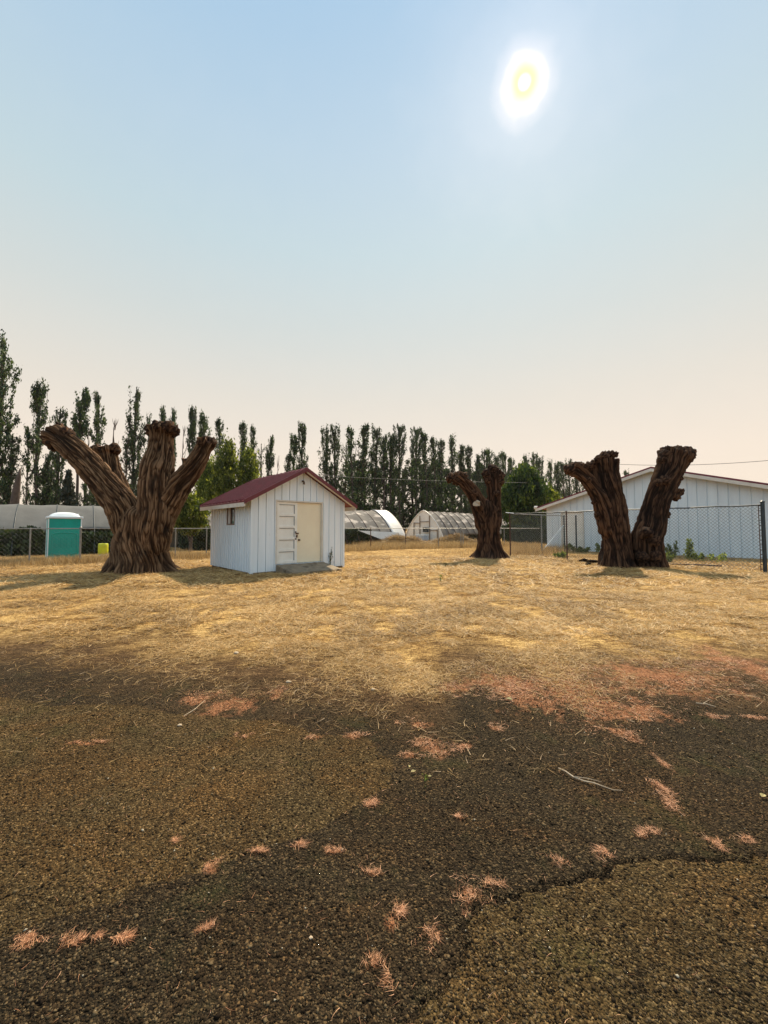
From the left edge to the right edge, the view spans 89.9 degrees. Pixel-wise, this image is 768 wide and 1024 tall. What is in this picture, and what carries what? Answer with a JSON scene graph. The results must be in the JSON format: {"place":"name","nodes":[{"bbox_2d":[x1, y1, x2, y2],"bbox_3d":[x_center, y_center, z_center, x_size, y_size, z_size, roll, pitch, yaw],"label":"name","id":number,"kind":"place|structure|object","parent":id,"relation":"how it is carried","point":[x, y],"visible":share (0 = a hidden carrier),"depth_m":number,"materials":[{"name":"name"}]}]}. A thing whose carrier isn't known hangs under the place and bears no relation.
{"place":"outdoors","nodes":[
{"label":"outdoors","id":0,"kind":"place"},
{"bbox_2d":[0,530,767,1023],"bbox_3d":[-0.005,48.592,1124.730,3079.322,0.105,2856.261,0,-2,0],"label":"ground","id":1,"kind":"structure","parent":0,"point":[440,654],"depth_m":1.96,"materials":[{"name":"beige plant"}]},
{"bbox_2d":[0,329,21,504],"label":"poplar tree","id":2,"kind":"object","parent":1,"relation":"on","point":[6,423],"visible":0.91,"depth_m":45.57,"materials":[{"name":"green plant"}]},
{"bbox_2d":[0,433,24,504],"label":"poplar tree","id":3,"kind":"object","parent":1,"relation":"on","point":[11,475],"visible":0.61,"depth_m":45.84,"materials":[{"name":"green plant"}]},
{"bbox_2d":[10,468,20,503],"bbox_3d":[-40.250,-0.761,41.681,1.457,8.018,0.951,0,-2,0],"label":"dead snag","id":4,"kind":"object","parent":1,"relation":"on","point":[15,497],"visible":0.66,"depth_m":41.59,"materials":[{"name":"wood"}]},
{"bbox_2d":[20,430,33,504],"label":"poplar tree","id":5,"kind":"object","parent":1,"relation":"on","point":[27,484],"visible":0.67,"depth_m":47.10,"materials":[{"name":"green plant"}]},
{"bbox_2d":[21,378,52,504],"bbox_3d":[-42.702,-6.624,47.398,2.807,20.124,2.568,0,-2,-2],"label":"poplar tree","id":6,"kind":"object","parent":1,"relation":"on","point":[38,393],"visible":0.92,"depth_m":47.23,"materials":[{"name":"green plant"}]},
{"bbox_2d":[41,452,55,504],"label":"poplar tree","id":7,"kind":"object","parent":1,"relation":"on","point":[48,492],"visible":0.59,"depth_m":47.91,"materials":[{"name":"green plant"}]},
{"bbox_2d":[0,504,109,554],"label":"greenhouse","id":8,"kind":"object","parent":1,"relation":"on","point":[16,515],"visible":0.41,"depth_m":21.31,"materials":[{"name":"white plastic"}]},
{"bbox_2d":[0,525,112,556],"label":"nursery plants","id":9,"kind":"object","parent":1,"relation":"on","point":[87,544],"visible":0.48,"depth_m":20.00,"materials":[{"name":"green plant"}]},
{"bbox_2d":[46,406,67,504],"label":"poplar tree","id":10,"kind":"object","parent":1,"relation":"on","point":[58,465],"visible":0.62,"depth_m":47.32,"materials":[{"name":"green plant"}]},
{"bbox_2d":[45,512,82,558],"bbox_3d":[-14.218,1.098,17.069,1.220,2.175,1.200,2,-3,-44],"label":"portable toilet","id":11,"kind":"object","parent":1,"relation":"on","point":[64,520],"visible":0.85,"depth_m":16.67,"materials":[{"name":"teal plastic"}]},
{"bbox_2d":[58,469,77,505],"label":"conifer tree","id":12,"kind":"object","parent":1,"relation":"on","point":[67,496],"visible":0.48,"depth_m":42.21,"materials":[{"name":"green plant"}]},
{"bbox_2d":[69,387,90,499],"bbox_3d":[-39.359,-6.498,49.530,2.326,20.053,2.371,1,-3,-20],"label":"poplar tree","id":13,"kind":"object","parent":1,"relation":"on","point":[80,428],"visible":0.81,"depth_m":49.73,"materials":[{"name":"green plant"}]},
{"bbox_2d":[76,482,92,505],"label":"poplar tree","id":14,"kind":"object","parent":1,"relation":"on","point":[84,500],"visible":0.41,"depth_m":48.43,"materials":[{"name":"green plant"}]},
{"bbox_2d":[88,390,106,505],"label":"poplar tree","id":15,"kind":"object","parent":1,"relation":"on","point":[98,420],"visible":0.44,"depth_m":50.77,"materials":[{"name":"green plant"}]},
{"bbox_2d":[98,543,108,554],"bbox_3d":[-14.490,1.952,19.838,0.446,0.660,0.446,1,-3,-22],"label":"plastic barrel","id":16,"kind":"object","parent":1,"relation":"on","point":[103,547],"visible":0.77,"depth_m":19.67,"materials":[{"name":"yellow plastic"}]},
{"bbox_2d":[39,420,216,574],"bbox_3d":[-8.371,-0.411,13.105,5.534,5.256,2.896,0,-2,0],"label":"pollarded tree","id":17,"kind":"object","parent":1,"relation":"on","point":[142,525],"visible":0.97,"depth_m":12.43,"materials":[{"name":"brown plant"}]},
{"bbox_2d":[120,435,136,488],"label":"poplar tree","id":18,"kind":"object","parent":1,"relation":"on","point":[125,471],"visible":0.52,"depth_m":51.83,"materials":[{"name":"green plant"}]},
{"bbox_2d":[122,385,145,497],"bbox_3d":[-34.072,-6.974,52.736,2.964,21.272,2.986,-1,-3,21],"label":"poplar tree","id":19,"kind":"object","parent":1,"relation":"on","point":[133,447],"visible":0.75,"depth_m":52.65,"materials":[{"name":"green plant"}]},
{"bbox_2d":[141,413,151,457],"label":"poplar tree","id":20,"kind":"object","parent":1,"relation":"on","point":[149,422],"visible":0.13,"depth_m":52.67,"materials":[{"name":"green plant"}]},
{"bbox_2d":[159,405,166,421],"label":"poplar tree","id":21,"kind":"object","parent":1,"relation":"on","point":[163,416],"visible":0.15,"depth_m":54.96,"materials":[{"name":"green plant"}]},
{"bbox_2d":[169,407,177,467],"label":"poplar tree","id":22,"kind":"object","parent":1,"relation":"on","point":[173,418],"visible":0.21,"depth_m":54.18,"materials":[{"name":"green plant"}]},
{"bbox_2d":[185,405,197,492],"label":"poplar tree","id":23,"kind":"object","parent":1,"relation":"on","point":[191,430],"visible":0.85,"depth_m":55.30,"materials":[{"name":"green plant"}]},
{"bbox_2d":[174,491,210,551],"bbox_3d":[-11.849,0.613,23.496,2.443,3.862,2.628,1,-2,-15],"label":"willow shrub","id":24,"kind":"object","parent":1,"relation":"on","point":[191,515],"visible":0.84,"depth_m":23.05,"materials":[{"name":"green plant"}]},
{"bbox_2d":[197,409,211,475],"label":"poplar tree","id":25,"kind":"object","parent":1,"relation":"on","point":[203,428],"visible":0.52,"depth_m":57.68,"materials":[{"name":"green plant"}]},
{"bbox_2d":[192,454,216,501],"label":"leafy tree","id":26,"kind":"object","parent":1,"relation":"on","point":[203,489],"visible":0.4,"depth_m":37.29,"materials":[{"name":"green plant"}]},
{"bbox_2d":[213,417,224,458],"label":"poplar tree","id":27,"kind":"object","parent":1,"relation":"on","point":[219,428],"visible":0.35,"depth_m":58.03,"materials":[{"name":"green plant"}]},
{"bbox_2d":[206,428,243,499],"bbox_3d":[-14.781,-2.482,36.108,3.283,11.103,3.471,-2,-3,37],"label":"leafy tree","id":28,"kind":"object","parent":1,"relation":"on","point":[227,471],"visible":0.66,"depth_m":35.57,"materials":[{"name":"green plant"}]},
{"bbox_2d":[236,420,248,479],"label":"poplar tree","id":29,"kind":"object","parent":1,"relation":"on","point":[242,432],"visible":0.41,"depth_m":60.22,"materials":[{"name":"green plant"}]},
{"bbox_2d":[234,441,261,484],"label":"leafy tree","id":30,"kind":"object","parent":1,"relation":"on","point":[247,460],"visible":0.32,"depth_m":37.67,"materials":[{"name":"green plant"}]},
{"bbox_2d":[249,424,257,458],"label":"poplar tree","id":31,"kind":"object","parent":1,"relation":"on","point":[252,433],"visible":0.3,"depth_m":61.47,"materials":[{"name":"green plant"}]},
{"bbox_2d":[257,443,266,477],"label":"poplar tree","id":32,"kind":"object","parent":1,"relation":"on","point":[260,457],"visible":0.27,"depth_m":60.16,"materials":[{"name":"green plant"}]},
{"bbox_2d":[264,434,275,475],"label":"poplar tree","id":33,"kind":"object","parent":1,"relation":"on","point":[269,462],"visible":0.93,"depth_m":61.22,"materials":[{"name":"green plant"}]},
{"bbox_2d":[0,527,539,560],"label":"fence","id":34,"kind":"object","parent":1,"relation":"on","point":[81,528],"visible":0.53,"depth_m":18.67,"materials":[{"name":"metal"}]},
{"bbox_2d":[177,527,371,550],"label":"nursery plants","id":35,"kind":"object","parent":1,"relation":"on","point":[199,541],"visible":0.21,"depth_m":26.53,"materials":[{"name":"green plant"}]},
{"bbox_2d":[200,467,356,573],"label":"shed","id":36,"kind":"structure","parent":1,"relation":"on","point":[266,524],"depth_m":13.29,"materials":[{"name":"white paint"}]},
{"bbox_2d":[226,507,234,524],"bbox_3d":[-5.299,0.120,13.363,0.070,0.660,0.720,2,-3,-42],"label":"window","id":37,"kind":"structure","parent":36,"relation":"in","point":[230,511],"depth_m":13.34,"materials":[{"name":"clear glass"}]},
{"bbox_2d":[277,501,298,563],"bbox_3d":[-3.252,0.694,12.983,0.823,2.068,0.130,2,-3,-42],"label":"door","id":38,"kind":"structure","parent":36,"relation":"in","point":[287,533],"depth_m":12.99,"materials":[{"name":"white paint"}]},
{"bbox_2d":[297,503,320,562],"bbox_3d":[-2.632,0.718,13.557,0.954,2.068,0.110,2,-3,-42],"label":"door","id":39,"kind":"structure","parent":36,"relation":"in","point":[308,514],"depth_m":13.56,"materials":[{"name":"beige paint"}]},
{"bbox_2d":[284,453,291,471],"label":"poplar tree","id":40,"kind":"object","parent":1,"relation":"on","point":[288,461],"visible":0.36,"depth_m":63.18,"materials":[{"name":"green plant"}]},
{"bbox_2d":[170,510,406,550],"bbox_3d":[-6.949,1.180,32.431,18.626,3.268,7.119,2,-3,-40],"label":"greenhouse","id":41,"kind":"object","parent":1,"relation":"on","point":[372,519],"visible":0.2,"depth_m":34.88,"materials":[{"name":"plastic"}]},
{"bbox_2d":[288,433,300,470],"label":"poplar tree","id":42,"kind":"object","parent":1,"relation":"on","point":[293,441],"visible":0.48,"depth_m":63.94,"materials":[{"name":"green plant"}]},
{"bbox_2d":[295,421,308,468],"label":"poplar tree","id":43,"kind":"object","parent":1,"relation":"on","point":[301,450],"visible":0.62,"depth_m":64.13,"materials":[{"name":"green plant"}]},
{"bbox_2d":[276,562,341,574],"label":"concrete ramp","id":44,"kind":"structure","parent":1,"relation":"on","point":[304,568],"depth_m":12.66,"materials":[{"name":"grey concrete"}]},
{"bbox_2d":[318,423,334,485],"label":"poplar tree","id":45,"kind":"object","parent":1,"relation":"on","point":[325,469],"visible":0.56,"depth_m":65.34,"materials":[{"name":"green plant"}]},
{"bbox_2d":[328,423,342,492],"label":"poplar tree","id":46,"kind":"object","parent":1,"relation":"on","point":[335,446],"visible":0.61,"depth_m":66.39,"materials":[{"name":"green plant"}]},
{"bbox_2d":[338,443,350,497],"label":"poplar tree","id":47,"kind":"object","parent":1,"relation":"on","point":[344,493],"visible":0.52,"depth_m":69.47,"materials":[{"name":"green plant"}]},
{"bbox_2d":[338,461,360,510],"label":"poplar tree","id":48,"kind":"object","parent":1,"relation":"on","point":[342,472],"visible":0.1,"depth_m":73.44,"materials":[{"name":"green plant"}]},
{"bbox_2d":[344,425,358,509],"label":"poplar tree","id":49,"kind":"object","parent":1,"relation":"on","point":[353,483],"visible":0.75,"depth_m":68.00,"materials":[{"name":"green plant"}]},
{"bbox_2d":[355,423,372,510],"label":"poplar tree","id":50,"kind":"object","parent":1,"relation":"on","point":[364,447],"visible":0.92,"depth_m":70.40,"materials":[{"name":"green plant"}]},
{"bbox_2d":[357,461,370,510],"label":"poplar tree","id":51,"kind":"object","parent":1,"relation":"on","point":[365,488],"visible":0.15,"depth_m":75.14,"materials":[{"name":"green plant"}]},
{"bbox_2d":[368,423,383,509],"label":"poplar tree","id":52,"kind":"object","parent":1,"relation":"on","point":[376,470],"visible":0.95,"depth_m":71.50,"materials":[{"name":"green plant"}]},
{"bbox_2d":[0,635,766,1023],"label":"pine needles","id":53,"kind":"object","parent":1,"relation":"on","point":[28,937],"visible":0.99,"depth_m":2.04,"materials":[{"name":"brown plant"}]},
{"bbox_2d":[0,539,767,568],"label":"tall dry grass","id":54,"kind":"structure","parent":1,"relation":"on","point":[89,559],"depth_m":20.73,"materials":[{"name":"beige plant"}]},
{"bbox_2d":[378,434,389,509],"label":"poplar tree","id":55,"kind":"object","parent":1,"relation":"on","point":[383,443],"visible":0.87,"depth_m":72.80,"materials":[{"name":"green plant"}]},
{"bbox_2d":[376,474,395,511],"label":"poplar tree","id":56,"kind":"object","parent":1,"relation":"on","point":[381,499],"visible":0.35,"depth_m":77.51,"materials":[{"name":"green plant"}]},
{"bbox_2d":[385,432,397,514],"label":"poplar tree","id":57,"kind":"object","parent":1,"relation":"on","point":[390,477],"visible":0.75,"depth_m":73.94,"materials":[{"name":"green plant"}]},
{"bbox_2d":[390,423,408,523],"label":"poplar tree","id":58,"kind":"object","parent":1,"relation":"on","point":[397,449],"visible":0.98,"depth_m":72.89,"materials":[{"name":"green plant"}]},
{"bbox_2d":[395,469,411,530],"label":"poplar tree","id":59,"kind":"object","parent":1,"relation":"on","point":[404,514],"visible":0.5,"depth_m":80.20,"materials":[{"name":"green plant"}]},
{"bbox_2d":[374,534,437,544],"bbox_3d":[1.394,2.324,33.900,8.981,1.121,6.515,0,-2,0],"label":"brush heap","id":60,"kind":"object","parent":1,"relation":"on","point":[412,538],"visible":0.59,"depth_m":32.75,"materials":[{"name":"beige plant"}]},
{"bbox_2d":[401,458,421,527],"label":"poplar tree","id":61,"kind":"object","parent":1,"relation":"on","point":[410,515],"visible":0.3,"depth_m":82.77,"materials":[{"name":"green plant"}]},
{"bbox_2d":[408,426,425,518],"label":"poplar tree","id":62,"kind":"object","parent":1,"relation":"on","point":[416,445],"visible":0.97,"depth_m":77.02,"materials":[{"name":"green plant"}]},
{"bbox_2d":[414,462,430,516],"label":"poplar tree","id":63,"kind":"object","parent":1,"relation":"on","point":[419,486],"visible":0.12,"depth_m":80.63,"materials":[{"name":"green plant"}]},
{"bbox_2d":[417,431,432,511],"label":"poplar tree","id":64,"kind":"object","parent":1,"relation":"on","point":[426,498],"visible":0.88,"depth_m":76.59,"materials":[{"name":"green plant"}]},
{"bbox_2d":[429,436,439,511],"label":"poplar tree","id":65,"kind":"object","parent":1,"relation":"on","point":[434,462],"visible":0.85,"depth_m":78.37,"materials":[{"name":"green plant"}]},
{"bbox_2d":[430,459,449,510],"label":"poplar tree","id":66,"kind":"object","parent":1,"relation":"on","point":[437,473],"visible":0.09,"depth_m":86.06,"materials":[{"name":"green plant"}]},
{"bbox_2d":[436,438,447,511],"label":"poplar tree","id":67,"kind":"object","parent":1,"relation":"on","point":[440,457],"visible":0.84,"depth_m":79.12,"materials":[{"name":"green plant"}]},
{"bbox_2d":[436,468,456,512],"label":"poplar tree","id":68,"kind":"object","parent":1,"relation":"on","point":[445,472],"visible":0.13,"depth_m":85.85,"materials":[{"name":"green plant"}]},
{"bbox_2d":[427,533,476,543],"bbox_3d":[6.847,2.421,36.913,9.539,1.177,6.304,0,-2,0],"label":"brush heap","id":69,"kind":"object","parent":1,"relation":"on","point":[450,538],"visible":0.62,"depth_m":36.24,"materials":[{"name":"brown plant"}]},
{"bbox_2d":[445,432,459,512],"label":"poplar tree","id":70,"kind":"object","parent":1,"relation":"on","point":[452,487],"visible":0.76,"depth_m":79.21,"materials":[{"name":"green plant"}]},
{"bbox_2d":[406,510,507,539],"bbox_3d":[10.059,1.733,49.487,14.708,3.598,6.378,2,-3,-40],"label":"greenhouse","id":71,"kind":"object","parent":1,"relation":"on","point":[427,519],"visible":0.52,"depth_m":45.35,"materials":[{"name":"plastic"}]},
{"bbox_2d":[457,444,466,512],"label":"poplar tree","id":72,"kind":"object","parent":1,"relation":"on","point":[461,465],"visible":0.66,"depth_m":80.72,"materials":[{"name":"green plant"}]},
{"bbox_2d":[456,468,471,513],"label":"poplar tree","id":73,"kind":"object","parent":1,"relation":"on","point":[457,502],"visible":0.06,"depth_m":90.28,"materials":[{"name":"green plant"}]},
{"bbox_2d":[464,445,474,513],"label":"poplar tree","id":74,"kind":"object","parent":1,"relation":"on","point":[468,451],"visible":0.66,"depth_m":82.51,"materials":[{"name":"green plant"}]},
{"bbox_2d":[445,463,510,559],"bbox_3d":[4.869,-0.001,18.803,3.105,4.717,2.777,-1,-3,27],"label":"pollarded tree","id":75,"kind":"object","parent":1,"relation":"on","point":[487,513],"visible":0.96,"depth_m":18.32,"materials":[{"name":"brown plant"}]},
{"bbox_2d":[473,454,482,489],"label":"poplar tree","id":76,"kind":"object","parent":1,"relation":"on","point":[477,481],"visible":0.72,"depth_m":84.64,"materials":[{"name":"green plant"}]},
{"bbox_2d":[479,447,489,498],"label":"poplar tree","id":77,"kind":"object","parent":1,"relation":"on","point":[484,486],"visible":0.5,"depth_m":85.47,"materials":[{"name":"green plant"}]},
{"bbox_2d":[498,451,506,518],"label":"poplar tree","id":78,"kind":"object","parent":1,"relation":"on","point":[501,458],"visible":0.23,"depth_m":87.88,"materials":[{"name":"green plant"}]},
{"bbox_2d":[502,452,509,487],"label":"poplar tree","id":79,"kind":"object","parent":1,"relation":"on","point":[504,463],"visible":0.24,"depth_m":88.97,"materials":[{"name":"green plant"}]},
{"bbox_2d":[507,457,515,473],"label":"poplar tree","id":80,"kind":"object","parent":1,"relation":"on","point":[510,462],"visible":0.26,"depth_m":90.31,"materials":[{"name":"green plant"}]},
{"bbox_2d":[501,524,546,543],"bbox_3d":[14.478,2.097,36.025,7.881,1.990,1.735,1,-2,-16],"label":"hedge","id":81,"kind":"object","parent":1,"relation":"on","point":[522,533],"visible":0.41,"depth_m":34.95,"materials":[{"name":"green plant"}]},
{"bbox_2d":[501,460,554,525],"bbox_3d":[15.402,-1.332,42.002,6.510,9.337,6.109,0,-2,0],"label":"leafy tree","id":82,"kind":"object","parent":1,"relation":"on","point":[529,491],"visible":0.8,"depth_m":40.73,"materials":[{"name":"green plant"}]},
{"bbox_2d":[529,451,541,473],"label":"poplar tree","id":83,"kind":"object","parent":1,"relation":"on","point":[533,459],"visible":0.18,"depth_m":93.69,"materials":[{"name":"green plant"}]},
{"bbox_2d":[512,514,564,552],"bbox_3d":[8.783,1.320,21.995,5.418,2.395,0.357,2,-3,-36],"label":"return fence","id":84,"kind":"object","parent":1,"relation":"on","point":[563,526],"visible":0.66,"depth_m":22.11,"materials":[{"name":"metal"}]},
{"bbox_2d":[536,455,544,480],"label":"poplar tree","id":85,"kind":"object","parent":1,"relation":"on","point":[539,460],"visible":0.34,"depth_m":94.93,"materials":[{"name":"green plant"}]},
{"bbox_2d":[544,458,556,490],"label":"poplar tree","id":86,"kind":"object","parent":1,"relation":"on","point":[549,471],"visible":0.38,"depth_m":95.76,"materials":[{"name":"green plant"}]},
{"bbox_2d":[546,485,562,524],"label":"leafy tree","id":87,"kind":"object","parent":1,"relation":"on","point":[556,495],"visible":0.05,"depth_m":43.41,"materials":[{"name":"green plant"}]},
{"bbox_2d":[553,460,562,497],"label":"poplar tree","id":88,"kind":"object","parent":1,"relation":"on","point":[557,476],"visible":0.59,"depth_m":97.74,"materials":[{"name":"green plant"}]},
{"bbox_2d":[559,462,567,497],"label":"poplar tree","id":89,"kind":"object","parent":1,"relation":"on","point":[564,489],"visible":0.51,"depth_m":100.96,"materials":[{"name":"green plant"}]},
{"bbox_2d":[565,458,574,495],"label":"poplar tree","id":90,"kind":"object","parent":1,"relation":"on","point":[568,480],"visible":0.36,"depth_m":102.09,"materials":[{"name":"green plant"}]},
{"bbox_2d":[572,477,580,492],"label":"poplar tree","id":91,"kind":"object","parent":1,"relation":"on","point":[575,485],"visible":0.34,"depth_m":104.05,"materials":[{"name":"green plant"}]},
{"bbox_2d":[570,544,590,551],"bbox_3d":[11.574,2.188,22.832,1.092,0.594,0.902,0,-2,0],"label":"green weed","id":92,"kind":"object","parent":1,"relation":"on","point":[576,549],"visible":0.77,"depth_m":22.75,"materials":[{"name":"green plant"}]},
{"bbox_2d":[558,767,622,790],"bbox_3d":[1.171,1.530,2.198,0.331,0.018,0.046,-2,-3,35],"label":"twig","id":93,"kind":"object","parent":1,"relation":"on","point":[576,777],"visible":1,"depth_m":2.20,"materials":[{"name":"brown wood"}]},
{"bbox_2d":[563,445,696,567],"bbox_3d":[9.439,-0.114,14.844,5.172,4.872,1.667,0,-2,0],"label":"pollarded tree","id":94,"kind":"object","parent":1,"relation":"on","point":[598,477],"visible":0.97,"depth_m":14.49,"materials":[{"name":"brown plant"}]},
{"bbox_2d":[506,501,767,572],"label":"tall fence","id":95,"kind":"object","parent":1,"relation":"on","point":[763,533],"visible":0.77,"depth_m":14.03,"materials":[{"name":"metal"}]},
{"bbox_2d":[665,540,679,557],"bbox_3d":[13.798,1.808,18.463,0.626,0.948,0.651,2,-3,-40],"label":"green weed","id":96,"kind":"object","parent":1,"relation":"on","point":[667,548],"visible":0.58,"depth_m":18.40,"materials":[{"name":"green plant"}]},
{"bbox_2d":[683,538,697,560],"bbox_3d":[13.455,1.659,16.946,0.518,1.062,0.477,1,-3,-22],"label":"green weed","id":97,"kind":"object","parent":1,"relation":"on","point":[688,550],"visible":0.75,"depth_m":16.92,"materials":[{"name":"green plant"}]},
{"bbox_2d":[691,551,704,561],"bbox_3d":[13.417,1.923,16.450,0.488,0.580,0.556,-1,-3,27],"label":"green weed","id":98,"kind":"object","parent":1,"relation":"on","point":[698,557],"visible":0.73,"depth_m":16.37,"materials":[{"name":"green plant"}]},
{"bbox_2d":[707,553,726,561],"bbox_3d":[13.777,1.892,15.916,0.657,0.516,0.513,-2,-3,42],"label":"green weed","id":99,"kind":"object","parent":1,"relation":"on","point":[719,558],"visible":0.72,"depth_m":15.88,"materials":[{"name":"green plant"}]},
{"bbox_2d":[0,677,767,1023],"bbox_3d":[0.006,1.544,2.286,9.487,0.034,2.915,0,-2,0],"label":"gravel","id":100,"kind":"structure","parent":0,"point":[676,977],"depth_m":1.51,"materials":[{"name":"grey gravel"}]},
{"bbox_2d":[0,554,767,778],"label":"dry grass","id":101,"kind":"structure","parent":0,"point":[133,605],"depth_m":6.60,"materials":[{"name":"plant"}]},
{"bbox_2d":[0,0,767,517],"label":"sky","id":102,"kind":"structure","parent":0,"point":[516,228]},
{"bbox_2d":[534,467,767,558],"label":"long white building","id":103,"kind":"structure","parent":0,"point":[701,490],"depth_m":19.79,"materials":[{"name":"paint"}]},
{"bbox_2d":[562,512,582,550],"bbox_3d":[12.145,1.266,24.710,0.048,2.440,1.300,2,-3,-40],"label":"door","id":104,"kind":"structure","parent":103,"relation":"in","point":[579,520],"depth_m":24.64,"materials":[{"name":"white paint"}]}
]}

